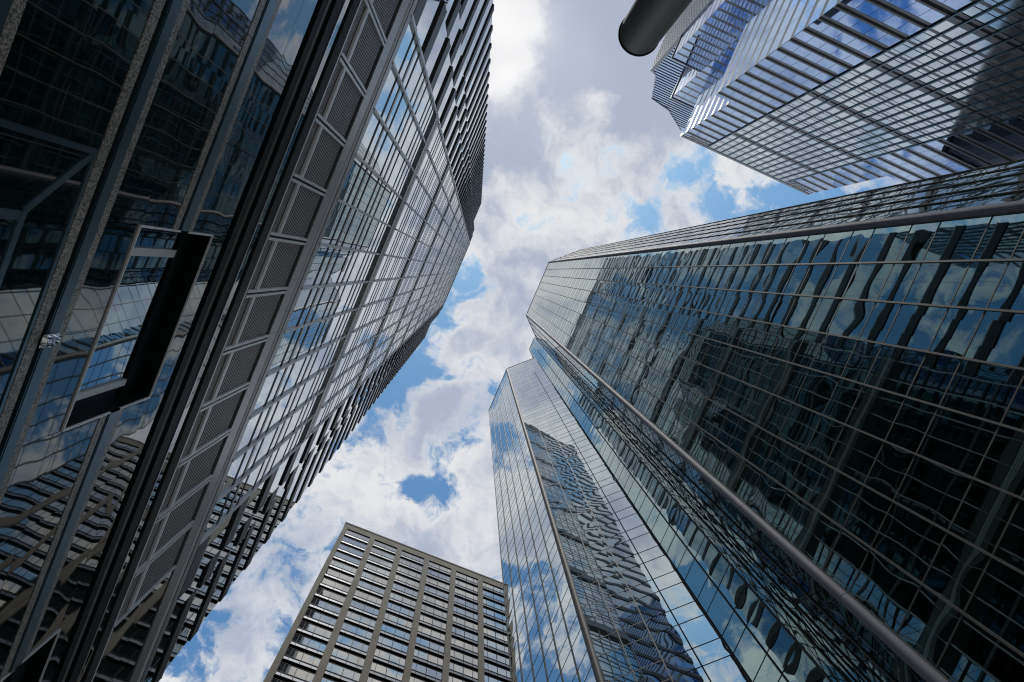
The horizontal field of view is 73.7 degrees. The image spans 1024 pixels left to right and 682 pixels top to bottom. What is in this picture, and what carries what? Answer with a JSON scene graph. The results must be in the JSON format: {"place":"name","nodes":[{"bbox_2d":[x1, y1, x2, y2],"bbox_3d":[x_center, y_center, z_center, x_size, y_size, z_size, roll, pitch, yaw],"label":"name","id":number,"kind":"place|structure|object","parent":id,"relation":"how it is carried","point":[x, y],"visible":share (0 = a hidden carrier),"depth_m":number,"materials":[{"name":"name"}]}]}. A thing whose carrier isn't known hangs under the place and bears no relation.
{"place":"outdoors","nodes":[
{"label":"outdoors","id":0,"kind":"place"},
{"bbox_2d":[263,522,510,681],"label":"concrete building","id":1,"kind":"structure","parent":0,"point":[377,608],"depth_m":116.11,"materials":[{"name":"concrete"}]},
{"bbox_2d":[271,678,283,681],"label":"window","id":2,"kind":"structure","parent":1,"relation":"in","point":[273,679],"depth_m":89.47,"materials":[{"name":"metal"}]},
{"bbox_2d":[274,661,314,681],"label":"window","id":3,"kind":"structure","parent":1,"relation":"in","point":[284,670],"depth_m":92.19,"materials":[{"name":"glass"}]},
{"bbox_2d":[282,647,320,671],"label":"window","id":4,"kind":"structure","parent":1,"relation":"in","point":[292,655],"depth_m":95.73,"materials":[{"name":"glass"}]},
{"bbox_2d":[290,633,326,656],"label":"window","id":5,"kind":"structure","parent":1,"relation":"in","point":[300,641],"depth_m":99.41,"materials":[{"name":"glass"}]},
{"bbox_2d":[296,620,331,641],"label":"window","id":6,"kind":"structure","parent":1,"relation":"in","point":[304,627],"depth_m":103.10,"materials":[{"name":"glass"}]},
{"bbox_2d":[303,608,336,628],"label":"window","id":7,"kind":"structure","parent":1,"relation":"in","point":[311,615],"depth_m":106.76,"materials":[{"name":"glass"}]},
{"bbox_2d":[309,597,341,616],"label":"window","id":8,"kind":"structure","parent":1,"relation":"in","point":[323,606],"depth_m":110.45,"materials":[{"name":"glass"}]},
{"bbox_2d":[321,677,335,681],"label":"window","id":9,"kind":"structure","parent":1,"relation":"in","point":[324,679],"depth_m":93.64,"materials":[{"name":"glass"}]},
{"bbox_2d":[314,587,345,605],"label":"window","id":10,"kind":"structure","parent":1,"relation":"in","point":[322,593],"depth_m":114.12,"materials":[{"name":"glass"}]},
{"bbox_2d":[319,577,349,595],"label":"window","id":11,"kind":"structure","parent":1,"relation":"in","point":[325,582],"depth_m":117.80,"materials":[{"name":"glass"}]},
{"bbox_2d":[324,568,353,585],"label":"window","id":12,"kind":"structure","parent":1,"relation":"in","point":[330,573],"depth_m":121.50,"materials":[{"name":"glass"}]},
{"bbox_2d":[324,661,360,681],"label":"window","id":13,"kind":"structure","parent":1,"relation":"in","point":[333,670],"depth_m":96.36,"materials":[{"name":"glass"}]},
{"bbox_2d":[329,559,356,575],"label":"window","id":14,"kind":"structure","parent":1,"relation":"in","point":[337,565],"depth_m":125.17,"materials":[{"name":"glass"}]},
{"bbox_2d":[333,551,360,566],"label":"window","id":15,"kind":"structure","parent":1,"relation":"in","point":[342,557],"depth_m":128.81,"materials":[{"name":"glass"}]},
{"bbox_2d":[330,647,364,670],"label":"window","id":16,"kind":"structure","parent":1,"relation":"in","point":[343,657],"depth_m":99.95,"materials":[{"name":"glass"}]},
{"bbox_2d":[337,543,363,558],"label":"window","id":17,"kind":"structure","parent":1,"relation":"in","point":[343,548],"depth_m":132.48,"materials":[{"name":"glass"}]},
{"bbox_2d":[335,634,368,655],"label":"window","id":18,"kind":"structure","parent":1,"relation":"in","point":[342,641],"depth_m":103.63,"materials":[{"name":"glass"}]},
{"bbox_2d":[341,536,366,550],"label":"window","id":19,"kind":"structure","parent":1,"relation":"in","point":[345,540],"depth_m":136.19,"materials":[{"name":"glass"}]},
{"bbox_2d":[340,622,372,642],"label":"window","id":20,"kind":"structure","parent":1,"relation":"in","point":[348,629],"depth_m":107.31,"materials":[{"name":"glass"}]},
{"bbox_2d":[345,529,369,543],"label":"window","id":21,"kind":"structure","parent":1,"relation":"in","point":[349,533],"depth_m":139.82,"materials":[{"name":"glass"}]},
{"bbox_2d":[344,610,375,630],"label":"window","id":22,"kind":"structure","parent":1,"relation":"in","point":[355,618],"depth_m":110.98,"materials":[{"name":"glass"}]},
{"bbox_2d":[349,600,379,618],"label":"window","id":23,"kind":"structure","parent":1,"relation":"in","point":[362,608],"depth_m":114.65,"materials":[{"name":"glass"}]},
{"bbox_2d":[353,589,382,607],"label":"window","id":24,"kind":"structure","parent":1,"relation":"in","point":[359,595],"depth_m":118.32,"materials":[{"name":"glass"}]},
{"bbox_2d":[357,580,384,597],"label":"window","id":25,"kind":"structure","parent":1,"relation":"in","point":[362,585],"depth_m":121.99,"materials":[{"name":"glass"}]},
{"bbox_2d":[360,571,387,587],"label":"window","id":26,"kind":"structure","parent":1,"relation":"in","point":[366,576],"depth_m":125.68,"materials":[{"name":"glass"}]},
{"bbox_2d":[367,676,382,681],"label":"window","id":27,"kind":"structure","parent":1,"relation":"in","point":[370,679],"depth_m":97.83,"materials":[{"name":"glass"}]},
{"bbox_2d":[363,562,389,578],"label":"window","id":28,"kind":"structure","parent":1,"relation":"in","point":[368,567],"depth_m":129.38,"materials":[{"name":"glass"}]},
{"bbox_2d":[367,554,392,569],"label":"window","id":29,"kind":"structure","parent":1,"relation":"in","point":[372,559],"depth_m":133.03,"materials":[{"name":"glass"}]},
{"bbox_2d":[370,547,394,561],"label":"window","id":30,"kind":"structure","parent":1,"relation":"in","point":[374,551],"depth_m":136.72,"materials":[{"name":"glass"}]},
{"bbox_2d":[373,540,396,554],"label":"window","id":31,"kind":"structure","parent":1,"relation":"in","point":[378,544],"depth_m":140.41,"materials":[{"name":"glass"}]},
{"bbox_2d":[369,661,402,681],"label":"window","id":32,"kind":"structure","parent":1,"relation":"in","point":[381,671],"depth_m":100.54,"materials":[{"name":"glass"}]},
{"bbox_2d":[373,648,405,670],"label":"window","id":33,"kind":"structure","parent":1,"relation":"in","point":[380,655],"depth_m":104.16,"materials":[{"name":"glass"}]},
{"bbox_2d":[377,635,407,656],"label":"window","id":34,"kind":"structure","parent":1,"relation":"in","point":[383,642],"depth_m":107.82,"materials":[{"name":"glass"}]},
{"bbox_2d":[380,623,410,643],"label":"window","id":35,"kind":"structure","parent":1,"relation":"in","point":[387,630],"depth_m":111.48,"materials":[{"name":"glass"}]},
{"bbox_2d":[383,612,412,631],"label":"window","id":36,"kind":"structure","parent":1,"relation":"in","point":[391,619],"depth_m":115.16,"materials":[{"name":"glass"}]},
{"bbox_2d":[386,602,414,619],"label":"window","id":37,"kind":"structure","parent":1,"relation":"in","point":[393,608],"depth_m":118.87,"materials":[{"name":"glass"}]},
{"bbox_2d":[389,592,416,609],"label":"window","id":38,"kind":"structure","parent":1,"relation":"in","point":[394,597],"depth_m":122.52,"materials":[{"name":"glass"}]},
{"bbox_2d":[392,583,417,599],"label":"window","id":39,"kind":"structure","parent":1,"relation":"in","point":[397,588],"depth_m":126.20,"materials":[{"name":"glass"}]},
{"bbox_2d":[394,574,419,590],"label":"window","id":40,"kind":"structure","parent":1,"relation":"in","point":[402,580],"depth_m":129.85,"materials":[{"name":"glass"}]},
{"bbox_2d":[396,566,420,581],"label":"window","id":41,"kind":"structure","parent":1,"relation":"in","point":[400,570],"depth_m":133.55,"materials":[{"name":"glass"}]},
{"bbox_2d":[398,558,422,572],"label":"window","id":42,"kind":"structure","parent":1,"relation":"in","point":[402,562],"depth_m":137.24,"materials":[{"name":"glass"}]},
{"bbox_2d":[400,550,423,564],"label":"window","id":43,"kind":"structure","parent":1,"relation":"in","point":[406,555],"depth_m":140.92,"materials":[{"name":"glass"}]},
{"bbox_2d":[409,675,426,681],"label":"window","id":44,"kind":"structure","parent":1,"relation":"in","point":[412,679],"depth_m":101.97,"materials":[{"name":"glass"}]},
{"bbox_2d":[411,662,441,681],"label":"window","id":45,"kind":"structure","parent":1,"relation":"in","point":[417,669],"depth_m":104.70,"materials":[{"name":"glass"}]},
{"bbox_2d":[413,649,443,669],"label":"window","id":46,"kind":"structure","parent":1,"relation":"in","point":[423,657],"depth_m":108.34,"materials":[{"name":"glass"}]},
{"bbox_2d":[415,636,444,656],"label":"window","id":47,"kind":"structure","parent":1,"relation":"in","point":[424,644],"depth_m":112.02,"materials":[{"name":"glass"}]},
{"bbox_2d":[417,625,445,644],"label":"window","id":48,"kind":"structure","parent":1,"relation":"in","point":[423,631],"depth_m":115.71,"materials":[{"name":"glass"}]},
{"bbox_2d":[419,614,446,632],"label":"window","id":49,"kind":"structure","parent":1,"relation":"in","point":[425,620],"depth_m":119.39,"materials":[{"name":"glass"}]},
{"bbox_2d":[421,604,446,621],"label":"window","id":50,"kind":"structure","parent":1,"relation":"in","point":[425,609],"depth_m":123.03,"materials":[{"name":"glass"}]},
{"bbox_2d":[422,594,447,611],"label":"window","id":51,"kind":"structure","parent":1,"relation":"in","point":[429,600],"depth_m":126.75,"materials":[{"name":"glass"}]},
{"bbox_2d":[424,585,448,601],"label":"window","id":52,"kind":"structure","parent":1,"relation":"in","point":[428,590],"depth_m":130.41,"materials":[{"name":"glass"}]},
{"bbox_2d":[425,577,449,592],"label":"window","id":53,"kind":"structure","parent":1,"relation":"in","point":[429,581],"depth_m":134.07,"materials":[{"name":"glass"}]},
{"bbox_2d":[427,569,450,583],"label":"window","id":54,"kind":"structure","parent":1,"relation":"in","point":[431,573],"depth_m":137.76,"materials":[{"name":"glass"}]},
{"bbox_2d":[428,561,450,575],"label":"window","id":55,"kind":"structure","parent":1,"relation":"in","point":[432,565],"depth_m":141.44,"materials":[{"name":"glass"}]},
{"bbox_2d":[448,675,466,681],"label":"window","id":56,"kind":"structure","parent":1,"relation":"in","point":[451,679],"depth_m":106.15,"materials":[{"name":"glass"}]},
{"bbox_2d":[449,662,477,681],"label":"window","id":57,"kind":"structure","parent":1,"relation":"in","point":[458,670],"depth_m":108.90,"materials":[{"name":"glass"}]},
{"bbox_2d":[450,649,477,669],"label":"window","id":58,"kind":"structure","parent":1,"relation":"in","point":[456,656],"depth_m":112.56,"materials":[{"name":"glass"}]},
{"bbox_2d":[451,637,477,656],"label":"window","id":59,"kind":"structure","parent":1,"relation":"in","point":[468,648],"depth_m":116.26,"materials":[{"name":"glass"}]},
{"bbox_2d":[452,626,477,644],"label":"window","id":60,"kind":"structure","parent":1,"relation":"in","point":[459,633],"depth_m":119.92,"materials":[{"name":"glass"}]},
{"bbox_2d":[452,616,477,633],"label":"window","id":61,"kind":"structure","parent":1,"relation":"in","point":[457,621],"depth_m":123.58,"materials":[{"name":"glass"}]},
{"bbox_2d":[453,606,477,622],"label":"window","id":62,"kind":"structure","parent":1,"relation":"in","point":[458,611],"depth_m":127.28,"materials":[{"name":"glass"}]},
{"bbox_2d":[454,596,477,612],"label":"window","id":63,"kind":"structure","parent":1,"relation":"in","point":[462,603],"depth_m":130.95,"materials":[{"name":"glass"}]},
{"bbox_2d":[454,588,477,603],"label":"window","id":64,"kind":"structure","parent":1,"relation":"in","point":[460,593],"depth_m":134.60,"materials":[{"name":"glass"}]},
{"bbox_2d":[455,579,477,594],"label":"window","id":65,"kind":"structure","parent":1,"relation":"in","point":[459,584],"depth_m":138.26,"materials":[{"name":"glass"}]},
{"bbox_2d":[456,571,477,585],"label":"window","id":66,"kind":"structure","parent":1,"relation":"in","point":[463,577],"depth_m":141.99,"materials":[{"name":"glass"}]},
{"bbox_2d":[483,590,503,604],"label":"window","id":67,"kind":"structure","parent":1,"relation":"in","point":[486,594],"depth_m":138.84,"materials":[{"name":"glass"}]},
{"bbox_2d":[483,582,503,595],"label":"window","id":68,"kind":"structure","parent":1,"relation":"in","point":[486,586],"depth_m":142.48,"materials":[{"name":"glass"}]},
{"bbox_2d":[484,674,503,681],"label":"window","id":69,"kind":"structure","parent":1,"relation":"in","point":[487,678],"depth_m":110.31,"materials":[{"name":"glass"}]},
{"bbox_2d":[483,598,504,613],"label":"window","id":70,"kind":"structure","parent":1,"relation":"in","point":[486,603],"depth_m":135.16,"materials":[{"name":"glass"}]},
{"bbox_2d":[483,607,505,623],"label":"window","id":71,"kind":"structure","parent":1,"relation":"in","point":[491,614],"depth_m":131.43,"materials":[{"name":"glass"}]},
{"bbox_2d":[483,617,506,633],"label":"window","id":72,"kind":"structure","parent":1,"relation":"in","point":[489,623],"depth_m":127.81,"materials":[{"name":"glass"}]},
{"bbox_2d":[484,627,507,644],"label":"window","id":73,"kind":"structure","parent":1,"relation":"in","point":[488,633],"depth_m":124.09,"materials":[{"name":"glass"}]},
{"bbox_2d":[484,638,508,656],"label":"window","id":74,"kind":"structure","parent":1,"relation":"in","point":[491,645],"depth_m":120.39,"materials":[{"name":"glass"}]},
{"bbox_2d":[484,649,509,668],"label":"window","id":75,"kind":"structure","parent":1,"relation":"in","point":[489,656],"depth_m":116.73,"materials":[{"name":"glass"}]},
{"bbox_2d":[484,661,510,681],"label":"window","id":76,"kind":"structure","parent":1,"relation":"in","point":[491,669],"depth_m":113.07,"materials":[{"name":"glass"}]},
{"bbox_2d":[159,0,901,681],"label":"sky","id":77,"kind":"structure","parent":0,"point":[579,153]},
{"bbox_2d":[650,0,1023,194],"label":"stepped tower","id":78,"kind":"structure","parent":0,"point":[807,97],"depth_m":101.78,"materials":[{"name":"blue glass"}]},
{"bbox_2d":[690,138,803,190],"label":"crown window","id":79,"kind":"structure","parent":78,"relation":"in","point":[690,138],"depth_m":150.60,"materials":[{"name":"grey glass"}]},
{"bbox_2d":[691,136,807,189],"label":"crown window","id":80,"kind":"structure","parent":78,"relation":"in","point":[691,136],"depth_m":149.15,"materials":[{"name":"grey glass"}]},
{"label":"ground","id":81,"kind":"structure","parent":0,"visible":0},
{"bbox_2d":[0,0,493,681],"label":"office tower","id":82,"kind":"structure","parent":81,"relation":"on","point":[236,236],"depth_m":14.00,"materials":[{"name":"glass"}]},
{"bbox_2d":[0,628,60,681],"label":"window","id":83,"kind":"structure","parent":82,"relation":"in","point":[32,669],"depth_m":13.54,"materials":[{"name":"glass"}]},
{"bbox_2d":[39,333,61,347],"bbox_3d":[-6.069,0.004,9.004,0.068,0.349,0.184,23,-86,-5],"label":"foil wrapped box","id":84,"kind":"object","parent":82,"relation":"attached to","point":[50,340],"visible":1,"depth_m":8.94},
{"bbox_2d":[61,224,213,431],"bbox_3d":[-6.398,-0.381,11.611,0.380,2.814,3.381,23,-86,-5],"label":"window","id":85,"kind":"structure","parent":82,"relation":"in","point":[161,269],"depth_m":12.00,"materials":[{"name":"metal"}]},
{"bbox_2d":[489,357,751,681],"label":"glass tower","id":86,"kind":"structure","parent":81,"relation":"on","point":[595,589],"depth_m":49.18,"materials":[{"name":"blue glass"}]},
{"bbox_2d":[526,158,1023,681],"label":"glass tower","id":87,"kind":"structure","parent":81,"relation":"on","point":[802,424],"depth_m":25.77,"materials":[{"name":"blue glass"}]},
{"label":"road","id":88,"kind":"structure","parent":0,"visible":0},
{"bbox_2d":[618,0,692,56],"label":"metal post","id":89,"kind":"object","parent":88,"relation":"on","point":[645,26],"visible":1,"depth_m":2.97,"materials":[{"name":"metal"}]}
]}

